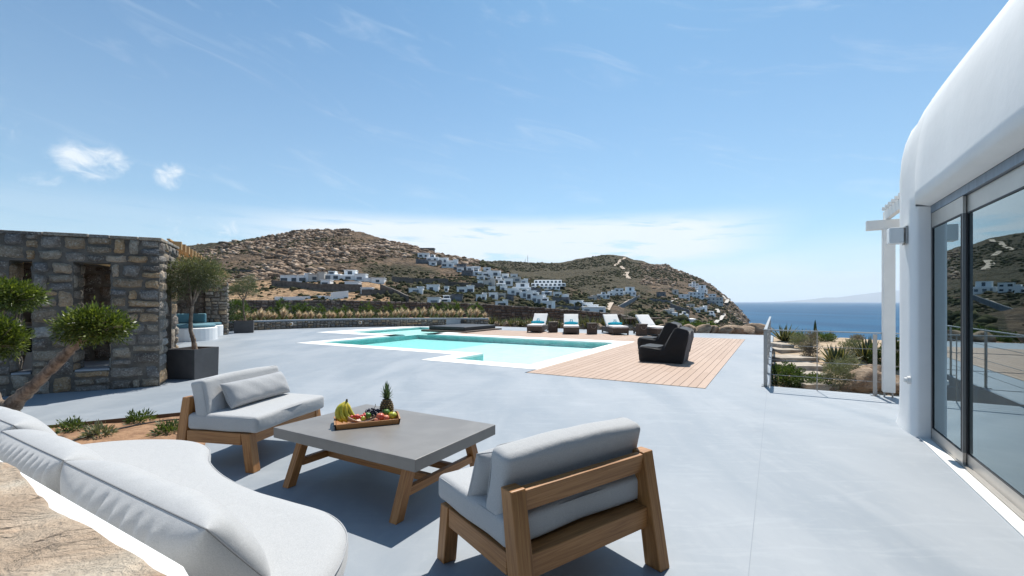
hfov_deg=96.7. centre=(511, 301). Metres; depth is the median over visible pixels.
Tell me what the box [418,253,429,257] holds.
white house
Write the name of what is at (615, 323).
folded towel
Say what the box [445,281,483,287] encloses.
retaining wall
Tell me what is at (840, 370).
garden shrub
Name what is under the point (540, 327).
sun lounger
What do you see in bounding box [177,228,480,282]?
boulders
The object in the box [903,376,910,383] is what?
wall spotlight
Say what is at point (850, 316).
sea
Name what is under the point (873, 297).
island
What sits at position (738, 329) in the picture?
boulder
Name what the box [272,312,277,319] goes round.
fountain grass
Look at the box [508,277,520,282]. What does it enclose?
white house
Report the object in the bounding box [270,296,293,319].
leafy shrub
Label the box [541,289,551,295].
white house
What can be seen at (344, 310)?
leafy shrub
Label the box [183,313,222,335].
round bench
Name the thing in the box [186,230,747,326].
hillside
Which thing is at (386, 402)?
pineapple
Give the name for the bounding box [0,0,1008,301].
sky
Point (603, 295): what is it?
white house
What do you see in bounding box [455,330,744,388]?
wooden deck
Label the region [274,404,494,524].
coffee table
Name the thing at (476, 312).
fountain grass
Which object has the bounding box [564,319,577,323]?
folded towel
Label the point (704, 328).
boulder
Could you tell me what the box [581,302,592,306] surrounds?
white house
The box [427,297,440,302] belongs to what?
white house
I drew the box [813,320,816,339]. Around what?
agave flower spike
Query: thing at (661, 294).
white house
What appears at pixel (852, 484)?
terrace floor
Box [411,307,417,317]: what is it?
fountain grass
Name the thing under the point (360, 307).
leafy shrub
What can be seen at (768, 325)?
steel railing
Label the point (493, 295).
white house
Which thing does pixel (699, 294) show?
white house
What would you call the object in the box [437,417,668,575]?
lounge chair
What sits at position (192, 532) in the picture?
back pillow
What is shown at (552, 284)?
terraced hotel
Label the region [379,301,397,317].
leafy shrub
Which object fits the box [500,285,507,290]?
white house
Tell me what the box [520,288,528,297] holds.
white house
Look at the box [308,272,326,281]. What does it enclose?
white house
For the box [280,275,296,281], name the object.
white house
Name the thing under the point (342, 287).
retaining wall
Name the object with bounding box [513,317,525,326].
spiky plant
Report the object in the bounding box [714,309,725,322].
road
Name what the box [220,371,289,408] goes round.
bolster
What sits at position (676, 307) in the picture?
retaining wall
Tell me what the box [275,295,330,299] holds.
retaining wall
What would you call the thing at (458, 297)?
white house
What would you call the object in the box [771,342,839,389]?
stone steps
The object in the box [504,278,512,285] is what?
white house
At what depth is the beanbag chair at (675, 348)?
10.98 m
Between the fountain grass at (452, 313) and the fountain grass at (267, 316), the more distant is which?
the fountain grass at (452, 313)
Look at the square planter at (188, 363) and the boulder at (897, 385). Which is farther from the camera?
the boulder at (897, 385)
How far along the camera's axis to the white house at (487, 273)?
254.12 m
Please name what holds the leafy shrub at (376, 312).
on the planting bed
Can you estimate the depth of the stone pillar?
20.49 m
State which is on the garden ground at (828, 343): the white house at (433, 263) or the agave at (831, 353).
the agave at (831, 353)
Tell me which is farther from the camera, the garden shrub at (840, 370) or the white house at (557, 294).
the white house at (557, 294)
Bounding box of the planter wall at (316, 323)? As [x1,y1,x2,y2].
[228,318,488,330]
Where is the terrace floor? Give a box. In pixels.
[2,326,1023,575]
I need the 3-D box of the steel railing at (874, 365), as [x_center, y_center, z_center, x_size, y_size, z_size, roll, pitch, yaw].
[5.669,0.996,7.348,2.880,1.008,0.120,0,0,30]
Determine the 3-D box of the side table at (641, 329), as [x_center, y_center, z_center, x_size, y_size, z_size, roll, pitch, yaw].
[5.723,1.237,20.087,0.410,0.510,0.436,0,0,-11]
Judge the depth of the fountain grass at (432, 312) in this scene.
28.37 m
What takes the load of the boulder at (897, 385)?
on the garden ground at (828, 343)
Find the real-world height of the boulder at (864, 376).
0.720 m
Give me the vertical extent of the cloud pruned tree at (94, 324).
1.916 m
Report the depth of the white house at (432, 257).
291.05 m
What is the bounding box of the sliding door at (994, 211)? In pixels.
[966,164,1023,512]
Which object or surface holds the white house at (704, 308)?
on the hillside
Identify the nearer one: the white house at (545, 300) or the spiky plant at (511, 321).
the spiky plant at (511, 321)
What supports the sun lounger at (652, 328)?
on the wooden deck
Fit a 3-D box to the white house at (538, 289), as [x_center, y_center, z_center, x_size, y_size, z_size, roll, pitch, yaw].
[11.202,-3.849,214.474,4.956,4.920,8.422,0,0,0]
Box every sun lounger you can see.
[527,313,547,332]
[563,314,578,333]
[602,314,628,334]
[633,315,663,335]
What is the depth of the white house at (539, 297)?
168.60 m
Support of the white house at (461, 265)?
on the hillside
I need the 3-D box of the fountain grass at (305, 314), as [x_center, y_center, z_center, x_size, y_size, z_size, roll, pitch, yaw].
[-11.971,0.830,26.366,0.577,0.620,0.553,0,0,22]
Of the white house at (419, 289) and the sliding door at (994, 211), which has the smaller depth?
the sliding door at (994, 211)
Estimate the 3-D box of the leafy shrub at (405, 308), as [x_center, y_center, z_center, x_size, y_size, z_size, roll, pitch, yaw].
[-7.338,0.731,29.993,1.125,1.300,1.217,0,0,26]
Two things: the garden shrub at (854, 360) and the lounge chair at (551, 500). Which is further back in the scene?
the garden shrub at (854, 360)
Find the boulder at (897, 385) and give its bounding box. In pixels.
[881,375,899,394]
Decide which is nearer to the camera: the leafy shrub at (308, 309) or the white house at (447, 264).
the leafy shrub at (308, 309)
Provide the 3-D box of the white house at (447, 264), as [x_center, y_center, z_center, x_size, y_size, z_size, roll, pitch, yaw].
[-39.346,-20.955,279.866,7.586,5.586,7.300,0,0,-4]
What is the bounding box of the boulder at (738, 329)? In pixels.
[724,325,743,333]
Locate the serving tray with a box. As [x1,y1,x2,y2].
[334,411,400,429]
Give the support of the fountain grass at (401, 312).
on the planting bed
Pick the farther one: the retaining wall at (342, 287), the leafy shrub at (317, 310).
the retaining wall at (342, 287)
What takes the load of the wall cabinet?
attached to the planter wall at (316, 323)
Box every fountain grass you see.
[252,311,257,319]
[257,307,265,319]
[264,310,273,319]
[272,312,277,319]
[278,307,288,319]
[296,311,301,318]
[302,312,308,318]
[307,310,315,318]
[325,310,332,318]
[338,310,343,318]
[346,310,352,317]
[392,309,398,317]
[398,308,404,317]
[404,309,411,317]
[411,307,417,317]
[420,306,426,317]
[429,307,436,317]
[444,309,450,317]
[449,309,456,317]
[457,309,464,317]
[467,307,472,317]
[473,308,480,317]
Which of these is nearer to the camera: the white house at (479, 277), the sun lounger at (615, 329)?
the sun lounger at (615, 329)
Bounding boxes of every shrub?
[246,303,257,319]
[262,306,278,319]
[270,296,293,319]
[285,302,311,318]
[296,302,315,318]
[310,303,326,318]
[326,306,339,318]
[339,304,354,318]
[356,301,374,317]
[369,306,381,317]
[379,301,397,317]
[392,303,408,317]
[411,307,426,317]
[427,303,441,317]
[437,301,453,317]
[442,299,463,317]
[463,302,484,317]
[686,320,701,325]
[696,320,719,327]
[771,359,810,387]
[788,332,813,348]
[798,338,822,356]
[801,371,834,386]
[802,329,820,343]
[802,332,837,341]
[820,356,855,390]
[830,353,865,370]
[837,337,861,356]
[849,334,864,340]
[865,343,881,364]
[879,335,899,369]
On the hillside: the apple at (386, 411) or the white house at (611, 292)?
the white house at (611, 292)
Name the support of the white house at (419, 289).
on the hillside
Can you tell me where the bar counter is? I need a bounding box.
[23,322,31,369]
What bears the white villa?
on the terrace floor
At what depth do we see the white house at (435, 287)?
182.31 m
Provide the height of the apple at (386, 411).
0.070 m
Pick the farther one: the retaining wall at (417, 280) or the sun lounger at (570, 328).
the retaining wall at (417, 280)
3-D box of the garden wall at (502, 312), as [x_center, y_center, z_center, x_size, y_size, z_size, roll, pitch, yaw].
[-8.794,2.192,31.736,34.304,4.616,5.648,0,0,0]
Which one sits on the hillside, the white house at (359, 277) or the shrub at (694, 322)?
the white house at (359, 277)
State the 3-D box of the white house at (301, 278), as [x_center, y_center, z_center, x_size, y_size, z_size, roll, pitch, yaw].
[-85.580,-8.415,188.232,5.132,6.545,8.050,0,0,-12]
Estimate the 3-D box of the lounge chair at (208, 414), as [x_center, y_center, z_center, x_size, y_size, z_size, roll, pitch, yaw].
[-2.563,1.095,4.552,0.881,0.811,1.020,0,0,12]
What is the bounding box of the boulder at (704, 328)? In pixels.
[694,324,712,332]
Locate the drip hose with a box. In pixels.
[72,419,178,440]
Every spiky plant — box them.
[487,314,500,324]
[506,317,517,326]
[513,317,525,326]
[578,316,595,328]
[594,314,604,325]
[621,312,637,324]
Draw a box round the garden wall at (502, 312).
[228,300,637,322]
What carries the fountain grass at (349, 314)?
on the planting bed
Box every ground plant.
[48,415,93,433]
[77,418,118,439]
[122,408,157,424]
[146,417,178,435]
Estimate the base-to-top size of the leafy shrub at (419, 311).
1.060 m
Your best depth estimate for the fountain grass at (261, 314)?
24.68 m
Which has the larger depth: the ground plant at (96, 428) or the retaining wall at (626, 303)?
the retaining wall at (626, 303)
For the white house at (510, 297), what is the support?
on the hillside
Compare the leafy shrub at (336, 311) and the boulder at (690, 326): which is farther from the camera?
the leafy shrub at (336, 311)
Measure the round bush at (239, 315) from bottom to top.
1.413 m
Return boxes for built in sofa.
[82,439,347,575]
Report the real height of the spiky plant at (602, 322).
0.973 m
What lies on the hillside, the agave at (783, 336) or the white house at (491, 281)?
the white house at (491, 281)
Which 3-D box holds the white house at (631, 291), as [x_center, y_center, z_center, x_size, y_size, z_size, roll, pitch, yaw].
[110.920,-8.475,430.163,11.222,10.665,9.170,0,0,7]
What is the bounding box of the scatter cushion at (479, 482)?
[467,448,493,495]
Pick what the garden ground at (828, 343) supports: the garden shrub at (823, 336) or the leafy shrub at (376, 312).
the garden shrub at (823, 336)
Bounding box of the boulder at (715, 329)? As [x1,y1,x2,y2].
[710,325,718,333]
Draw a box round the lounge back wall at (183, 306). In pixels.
[176,282,204,323]
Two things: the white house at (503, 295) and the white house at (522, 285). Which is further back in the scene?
the white house at (522, 285)
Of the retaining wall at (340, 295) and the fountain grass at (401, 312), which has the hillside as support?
the retaining wall at (340, 295)
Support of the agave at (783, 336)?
on the garden ground at (828, 343)
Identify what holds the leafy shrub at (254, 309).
on the planting bed
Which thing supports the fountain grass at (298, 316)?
on the planting bed
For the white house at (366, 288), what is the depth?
157.02 m
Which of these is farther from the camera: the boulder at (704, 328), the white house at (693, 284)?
the white house at (693, 284)
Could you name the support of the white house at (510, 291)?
on the hillside
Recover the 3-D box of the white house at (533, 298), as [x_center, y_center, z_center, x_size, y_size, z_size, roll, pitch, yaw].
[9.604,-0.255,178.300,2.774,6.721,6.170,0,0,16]
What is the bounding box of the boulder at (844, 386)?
[840,383,852,391]
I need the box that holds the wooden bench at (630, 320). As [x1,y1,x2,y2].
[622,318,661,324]
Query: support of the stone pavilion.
on the terrace floor
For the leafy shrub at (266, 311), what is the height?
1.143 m
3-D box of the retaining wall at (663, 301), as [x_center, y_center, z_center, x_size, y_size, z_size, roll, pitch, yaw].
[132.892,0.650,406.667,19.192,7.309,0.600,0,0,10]
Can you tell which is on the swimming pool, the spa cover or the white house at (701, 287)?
the spa cover
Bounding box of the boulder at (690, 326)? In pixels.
[684,324,695,330]
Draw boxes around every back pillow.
[0,406,57,435]
[0,429,105,494]
[60,460,270,575]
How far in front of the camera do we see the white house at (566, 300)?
182.37 m
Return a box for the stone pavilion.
[0,230,198,396]
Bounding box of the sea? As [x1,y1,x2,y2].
[734,302,899,340]
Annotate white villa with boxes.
[896,0,1023,537]
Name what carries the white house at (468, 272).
on the hillside
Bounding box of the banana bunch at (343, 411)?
[335,399,356,422]
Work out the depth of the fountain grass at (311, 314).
26.45 m
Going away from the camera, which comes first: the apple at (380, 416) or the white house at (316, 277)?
the apple at (380, 416)
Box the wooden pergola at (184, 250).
[14,230,229,281]
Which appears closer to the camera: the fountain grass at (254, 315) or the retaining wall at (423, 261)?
the fountain grass at (254, 315)
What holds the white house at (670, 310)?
on the hillside
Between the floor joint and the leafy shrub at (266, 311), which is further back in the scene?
the leafy shrub at (266, 311)
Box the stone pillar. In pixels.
[205,282,229,334]
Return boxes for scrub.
[199,229,608,312]
[470,255,744,326]
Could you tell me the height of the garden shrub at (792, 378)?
0.795 m
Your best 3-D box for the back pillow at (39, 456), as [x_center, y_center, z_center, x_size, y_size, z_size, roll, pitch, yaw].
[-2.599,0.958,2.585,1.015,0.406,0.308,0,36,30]
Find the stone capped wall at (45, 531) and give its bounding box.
[0,460,187,575]
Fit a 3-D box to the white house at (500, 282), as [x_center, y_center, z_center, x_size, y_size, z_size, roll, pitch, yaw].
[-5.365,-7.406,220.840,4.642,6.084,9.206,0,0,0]
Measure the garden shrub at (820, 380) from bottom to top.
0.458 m
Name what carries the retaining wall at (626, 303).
on the hillside
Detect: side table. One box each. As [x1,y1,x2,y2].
[548,322,557,331]
[586,323,597,333]
[635,324,647,335]
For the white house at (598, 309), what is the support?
on the hillside
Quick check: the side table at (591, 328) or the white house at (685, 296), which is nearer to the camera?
the side table at (591, 328)
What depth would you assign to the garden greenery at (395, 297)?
177.36 m
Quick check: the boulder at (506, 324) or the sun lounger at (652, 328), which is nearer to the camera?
the sun lounger at (652, 328)
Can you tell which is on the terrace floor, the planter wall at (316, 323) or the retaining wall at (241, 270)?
the planter wall at (316, 323)
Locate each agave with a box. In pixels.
[771,325,800,340]
[816,343,862,363]
[849,337,881,360]
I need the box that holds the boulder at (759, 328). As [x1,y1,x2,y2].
[743,323,771,334]
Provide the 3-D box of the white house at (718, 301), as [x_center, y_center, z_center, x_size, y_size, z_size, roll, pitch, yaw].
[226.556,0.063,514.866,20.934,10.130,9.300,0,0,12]
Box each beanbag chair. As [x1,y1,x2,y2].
[637,321,681,348]
[638,326,693,363]
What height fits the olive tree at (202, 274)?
2.018 m
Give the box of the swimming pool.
[300,326,631,372]
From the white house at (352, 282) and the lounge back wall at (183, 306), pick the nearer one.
the lounge back wall at (183, 306)
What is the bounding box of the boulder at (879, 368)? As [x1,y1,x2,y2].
[861,364,881,371]
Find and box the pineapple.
[379,383,393,411]
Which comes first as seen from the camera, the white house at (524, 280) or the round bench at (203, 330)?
the round bench at (203, 330)
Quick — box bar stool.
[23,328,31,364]
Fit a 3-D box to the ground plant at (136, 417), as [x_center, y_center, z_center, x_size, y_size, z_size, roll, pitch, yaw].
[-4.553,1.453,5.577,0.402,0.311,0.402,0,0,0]
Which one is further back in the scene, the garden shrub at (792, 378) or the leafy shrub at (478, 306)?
the leafy shrub at (478, 306)
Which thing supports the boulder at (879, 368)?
on the garden ground at (828, 343)
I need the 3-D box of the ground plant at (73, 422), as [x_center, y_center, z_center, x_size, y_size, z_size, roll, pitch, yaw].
[-5.011,1.446,5.159,0.404,0.301,0.461,0,0,0]
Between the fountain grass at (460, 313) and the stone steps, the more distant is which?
the fountain grass at (460, 313)
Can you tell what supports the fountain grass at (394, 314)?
on the planting bed
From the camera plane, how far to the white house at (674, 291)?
489.19 m
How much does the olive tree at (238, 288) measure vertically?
2.460 m
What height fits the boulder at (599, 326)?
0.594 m
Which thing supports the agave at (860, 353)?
on the garden ground at (828, 343)
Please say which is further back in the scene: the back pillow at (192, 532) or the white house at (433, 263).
the white house at (433, 263)
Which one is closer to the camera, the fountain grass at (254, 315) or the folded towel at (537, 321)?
the folded towel at (537, 321)
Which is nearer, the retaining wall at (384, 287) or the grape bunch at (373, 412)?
the grape bunch at (373, 412)
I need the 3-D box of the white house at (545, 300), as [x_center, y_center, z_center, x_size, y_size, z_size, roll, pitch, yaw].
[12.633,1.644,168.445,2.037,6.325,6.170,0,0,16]
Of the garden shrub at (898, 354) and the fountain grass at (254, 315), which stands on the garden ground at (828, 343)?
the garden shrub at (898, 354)
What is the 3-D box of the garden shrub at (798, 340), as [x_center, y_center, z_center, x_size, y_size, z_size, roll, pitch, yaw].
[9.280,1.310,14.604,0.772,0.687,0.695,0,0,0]
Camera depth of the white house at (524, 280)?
248.70 m
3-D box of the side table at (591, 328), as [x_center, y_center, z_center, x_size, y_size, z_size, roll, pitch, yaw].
[3.683,1.237,20.937,0.410,0.510,0.436,0,0,-11]
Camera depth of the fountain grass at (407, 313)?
28.26 m
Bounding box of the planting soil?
[51,416,204,444]
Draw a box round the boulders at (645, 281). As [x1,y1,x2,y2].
[639,263,749,324]
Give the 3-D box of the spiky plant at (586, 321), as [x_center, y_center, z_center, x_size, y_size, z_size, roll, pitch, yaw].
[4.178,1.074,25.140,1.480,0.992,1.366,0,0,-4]
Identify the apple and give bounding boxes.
[376,413,384,419]
[382,409,389,414]
[388,412,396,418]
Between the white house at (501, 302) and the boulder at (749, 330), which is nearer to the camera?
the boulder at (749, 330)
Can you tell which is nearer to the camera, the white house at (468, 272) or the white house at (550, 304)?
the white house at (550, 304)
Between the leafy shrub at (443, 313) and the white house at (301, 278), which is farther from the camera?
the white house at (301, 278)
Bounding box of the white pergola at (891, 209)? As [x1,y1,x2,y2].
[866,193,899,397]
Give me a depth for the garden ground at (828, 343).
13.93 m
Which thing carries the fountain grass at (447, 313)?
on the planting bed
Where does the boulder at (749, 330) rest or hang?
on the garden soil
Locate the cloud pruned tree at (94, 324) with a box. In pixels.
[0,274,138,411]
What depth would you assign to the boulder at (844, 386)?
10.66 m
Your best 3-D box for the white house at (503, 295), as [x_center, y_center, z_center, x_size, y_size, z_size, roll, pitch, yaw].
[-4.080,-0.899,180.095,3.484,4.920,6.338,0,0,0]
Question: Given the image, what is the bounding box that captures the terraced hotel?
[531,280,565,289]
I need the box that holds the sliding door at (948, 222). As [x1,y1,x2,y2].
[932,196,965,464]
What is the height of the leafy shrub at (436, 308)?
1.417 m
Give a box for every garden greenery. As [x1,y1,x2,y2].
[375,274,610,312]
[628,296,740,325]
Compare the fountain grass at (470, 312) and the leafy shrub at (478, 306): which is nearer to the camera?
the fountain grass at (470, 312)
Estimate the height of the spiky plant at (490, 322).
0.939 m
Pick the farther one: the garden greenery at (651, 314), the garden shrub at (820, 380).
the garden greenery at (651, 314)
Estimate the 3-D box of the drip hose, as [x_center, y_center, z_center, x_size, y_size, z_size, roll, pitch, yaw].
[-4.365,1.448,5.072,0.330,0.021,1.378,0,0,21]
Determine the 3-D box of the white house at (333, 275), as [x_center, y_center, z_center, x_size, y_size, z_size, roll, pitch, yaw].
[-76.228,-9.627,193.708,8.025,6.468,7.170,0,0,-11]
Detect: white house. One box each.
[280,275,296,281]
[296,273,311,281]
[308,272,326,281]
[320,279,333,283]
[325,271,341,279]
[340,270,357,279]
[344,281,361,283]
[354,273,367,280]
[360,287,373,293]
[371,278,386,283]
[409,286,424,293]
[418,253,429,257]
[426,254,438,259]
[426,284,439,291]
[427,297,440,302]
[428,261,436,265]
[439,258,448,261]
[441,262,454,267]
[441,295,450,301]
[447,259,458,264]
[451,294,463,300]
[454,264,466,269]
[457,285,473,292]
[461,270,472,275]
[473,269,481,275]
[476,275,484,279]
[476,293,486,300]
[482,270,491,276]
[483,278,495,285]
[488,286,495,290]
[488,292,497,299]
[491,271,500,275]
[495,299,507,304]
[496,280,505,285]
[498,293,505,297]
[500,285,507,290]
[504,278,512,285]
[506,295,513,300]
[507,288,518,294]
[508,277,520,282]
[512,283,530,289]
[514,290,521,295]
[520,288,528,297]
[521,278,527,282]
[525,290,535,300]
[531,288,540,293]
[531,292,539,302]
[536,294,545,303]
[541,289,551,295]
[542,297,548,303]
[547,301,554,307]
[551,297,569,303]
[553,292,561,296]
[569,300,583,305]
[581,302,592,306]
[582,307,605,312]
[587,295,596,300]
[597,292,609,298]
[607,290,614,295]
[614,288,622,294]
[623,287,635,296]
[656,292,665,296]
[663,308,674,313]
[672,289,678,294]
[679,294,689,299]
[688,282,698,288]
[688,290,703,299]
[695,285,706,293]
[699,306,706,311]
[704,297,722,305]
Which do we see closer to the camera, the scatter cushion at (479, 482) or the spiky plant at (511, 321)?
the scatter cushion at (479, 482)
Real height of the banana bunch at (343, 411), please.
0.188 m
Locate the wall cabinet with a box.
[446,320,463,324]
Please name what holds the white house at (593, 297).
on the hillside
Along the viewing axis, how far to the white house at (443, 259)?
295.38 m
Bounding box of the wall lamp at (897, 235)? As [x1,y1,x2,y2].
[887,226,907,244]
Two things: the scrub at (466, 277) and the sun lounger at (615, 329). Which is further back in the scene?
the scrub at (466, 277)
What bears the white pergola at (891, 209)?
on the terrace floor
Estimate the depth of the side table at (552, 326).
22.02 m
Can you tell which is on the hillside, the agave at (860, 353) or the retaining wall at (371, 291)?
the retaining wall at (371, 291)
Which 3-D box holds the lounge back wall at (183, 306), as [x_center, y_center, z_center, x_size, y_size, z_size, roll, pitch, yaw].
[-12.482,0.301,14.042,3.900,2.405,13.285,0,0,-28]
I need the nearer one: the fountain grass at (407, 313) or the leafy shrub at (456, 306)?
the fountain grass at (407, 313)
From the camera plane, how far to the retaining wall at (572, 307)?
166.87 m
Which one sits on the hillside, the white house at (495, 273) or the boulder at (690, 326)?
the white house at (495, 273)
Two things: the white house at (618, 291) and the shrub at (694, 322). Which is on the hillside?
the white house at (618, 291)
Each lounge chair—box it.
[176,365,323,472]
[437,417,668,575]
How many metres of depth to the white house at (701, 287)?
592.04 m
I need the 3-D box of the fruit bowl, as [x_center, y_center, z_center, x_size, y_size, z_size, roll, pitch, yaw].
[-1.264,0.995,3.904,0.300,0.076,0.144,0,0,-21]
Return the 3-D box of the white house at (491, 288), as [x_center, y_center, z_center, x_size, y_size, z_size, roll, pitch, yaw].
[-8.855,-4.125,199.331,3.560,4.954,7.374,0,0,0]
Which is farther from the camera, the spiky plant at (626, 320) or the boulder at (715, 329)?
the spiky plant at (626, 320)
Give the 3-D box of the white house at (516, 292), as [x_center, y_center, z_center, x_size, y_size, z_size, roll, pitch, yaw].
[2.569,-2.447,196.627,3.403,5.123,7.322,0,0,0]
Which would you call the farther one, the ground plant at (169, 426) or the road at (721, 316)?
the road at (721, 316)
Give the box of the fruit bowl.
[346,412,382,422]
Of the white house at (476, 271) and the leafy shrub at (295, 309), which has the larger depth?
the white house at (476, 271)
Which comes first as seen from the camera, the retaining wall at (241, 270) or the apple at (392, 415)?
the apple at (392, 415)
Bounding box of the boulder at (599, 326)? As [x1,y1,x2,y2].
[597,324,602,329]
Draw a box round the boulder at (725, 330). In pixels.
[716,326,733,333]
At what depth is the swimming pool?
17.26 m
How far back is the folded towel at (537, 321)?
22.56 m
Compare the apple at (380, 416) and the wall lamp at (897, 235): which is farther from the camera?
the wall lamp at (897, 235)
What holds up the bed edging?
on the planting soil
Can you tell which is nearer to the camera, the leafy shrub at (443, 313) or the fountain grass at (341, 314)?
the fountain grass at (341, 314)
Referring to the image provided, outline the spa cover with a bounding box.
[421,324,501,332]
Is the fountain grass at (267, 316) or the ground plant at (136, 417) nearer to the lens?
the ground plant at (136, 417)
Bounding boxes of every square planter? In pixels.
[167,346,218,379]
[234,320,253,332]
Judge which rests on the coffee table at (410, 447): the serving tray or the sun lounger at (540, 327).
the serving tray
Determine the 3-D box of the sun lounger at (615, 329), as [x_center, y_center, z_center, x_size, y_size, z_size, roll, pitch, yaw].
[4.791,1.050,21.248,0.720,0.884,1.950,0,0,-4]
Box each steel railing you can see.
[761,329,899,396]
[762,316,771,385]
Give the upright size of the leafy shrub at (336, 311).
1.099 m
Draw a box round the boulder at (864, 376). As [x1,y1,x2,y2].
[843,367,881,392]
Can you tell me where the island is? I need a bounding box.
[779,290,899,301]
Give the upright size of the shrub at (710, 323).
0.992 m
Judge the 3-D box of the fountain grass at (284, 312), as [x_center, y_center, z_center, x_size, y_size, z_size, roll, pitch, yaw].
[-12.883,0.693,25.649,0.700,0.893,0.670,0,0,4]
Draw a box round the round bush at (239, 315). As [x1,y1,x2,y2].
[228,297,251,323]
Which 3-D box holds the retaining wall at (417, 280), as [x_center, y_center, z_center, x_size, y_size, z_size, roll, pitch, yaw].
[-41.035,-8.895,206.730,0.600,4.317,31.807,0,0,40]
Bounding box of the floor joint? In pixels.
[748,394,766,575]
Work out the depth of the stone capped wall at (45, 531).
1.42 m
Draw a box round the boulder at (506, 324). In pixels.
[502,321,509,326]
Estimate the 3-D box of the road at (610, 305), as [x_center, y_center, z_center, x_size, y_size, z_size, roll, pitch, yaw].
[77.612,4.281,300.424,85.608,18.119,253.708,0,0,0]
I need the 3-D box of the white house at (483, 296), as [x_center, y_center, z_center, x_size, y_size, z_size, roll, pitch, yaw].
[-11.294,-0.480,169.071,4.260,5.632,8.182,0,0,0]
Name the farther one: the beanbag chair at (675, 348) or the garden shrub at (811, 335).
the garden shrub at (811, 335)
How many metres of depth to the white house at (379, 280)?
190.75 m
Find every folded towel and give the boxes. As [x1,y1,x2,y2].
[531,318,543,322]
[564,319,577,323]
[608,319,621,324]
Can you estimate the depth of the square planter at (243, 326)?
21.76 m
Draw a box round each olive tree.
[166,251,237,348]
[228,273,262,320]
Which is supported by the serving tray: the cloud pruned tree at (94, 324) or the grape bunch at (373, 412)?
the grape bunch at (373, 412)
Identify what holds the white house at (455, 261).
on the hillside
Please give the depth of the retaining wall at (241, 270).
239.17 m
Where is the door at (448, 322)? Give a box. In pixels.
[446,320,460,324]
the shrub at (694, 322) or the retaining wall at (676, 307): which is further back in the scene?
the retaining wall at (676, 307)
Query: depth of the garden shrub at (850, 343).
13.28 m
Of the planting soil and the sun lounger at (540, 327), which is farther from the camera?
the sun lounger at (540, 327)
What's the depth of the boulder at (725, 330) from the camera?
21.58 m
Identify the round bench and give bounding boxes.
[176,313,216,341]
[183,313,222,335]
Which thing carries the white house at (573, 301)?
on the hillside
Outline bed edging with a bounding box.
[47,412,179,427]
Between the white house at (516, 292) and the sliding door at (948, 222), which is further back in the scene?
the white house at (516, 292)
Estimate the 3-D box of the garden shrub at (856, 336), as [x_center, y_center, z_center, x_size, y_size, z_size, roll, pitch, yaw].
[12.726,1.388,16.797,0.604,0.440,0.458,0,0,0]
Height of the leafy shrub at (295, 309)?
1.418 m
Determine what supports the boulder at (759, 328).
on the garden ground at (828, 343)
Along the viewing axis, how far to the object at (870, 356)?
12.37 m
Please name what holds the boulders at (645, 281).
on the hillside
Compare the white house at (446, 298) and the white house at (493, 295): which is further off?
the white house at (493, 295)
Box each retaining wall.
[224,269,259,271]
[271,280,322,290]
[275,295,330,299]
[323,284,361,291]
[331,291,347,299]
[362,289,393,294]
[380,284,408,301]
[392,276,447,283]
[416,259,441,264]
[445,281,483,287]
[555,305,580,309]
[597,295,639,307]
[650,298,671,302]
[670,303,689,313]
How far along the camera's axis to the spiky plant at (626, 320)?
24.27 m
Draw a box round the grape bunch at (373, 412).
[365,404,379,416]
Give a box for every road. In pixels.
[605,296,640,309]
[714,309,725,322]
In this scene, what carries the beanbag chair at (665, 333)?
on the wooden deck
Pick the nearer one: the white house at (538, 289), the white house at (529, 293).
the white house at (529, 293)
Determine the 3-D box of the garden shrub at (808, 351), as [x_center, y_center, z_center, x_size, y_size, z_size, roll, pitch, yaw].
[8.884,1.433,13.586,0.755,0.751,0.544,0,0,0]
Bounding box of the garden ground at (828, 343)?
[772,337,899,396]
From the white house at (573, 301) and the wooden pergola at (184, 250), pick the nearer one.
the wooden pergola at (184, 250)
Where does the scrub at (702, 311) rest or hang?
on the hillside
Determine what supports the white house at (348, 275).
on the hillside
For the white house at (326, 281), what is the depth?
170.83 m
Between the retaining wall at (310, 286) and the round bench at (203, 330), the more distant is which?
the retaining wall at (310, 286)
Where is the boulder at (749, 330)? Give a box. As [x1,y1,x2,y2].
[740,326,754,334]
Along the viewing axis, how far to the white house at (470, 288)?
185.76 m

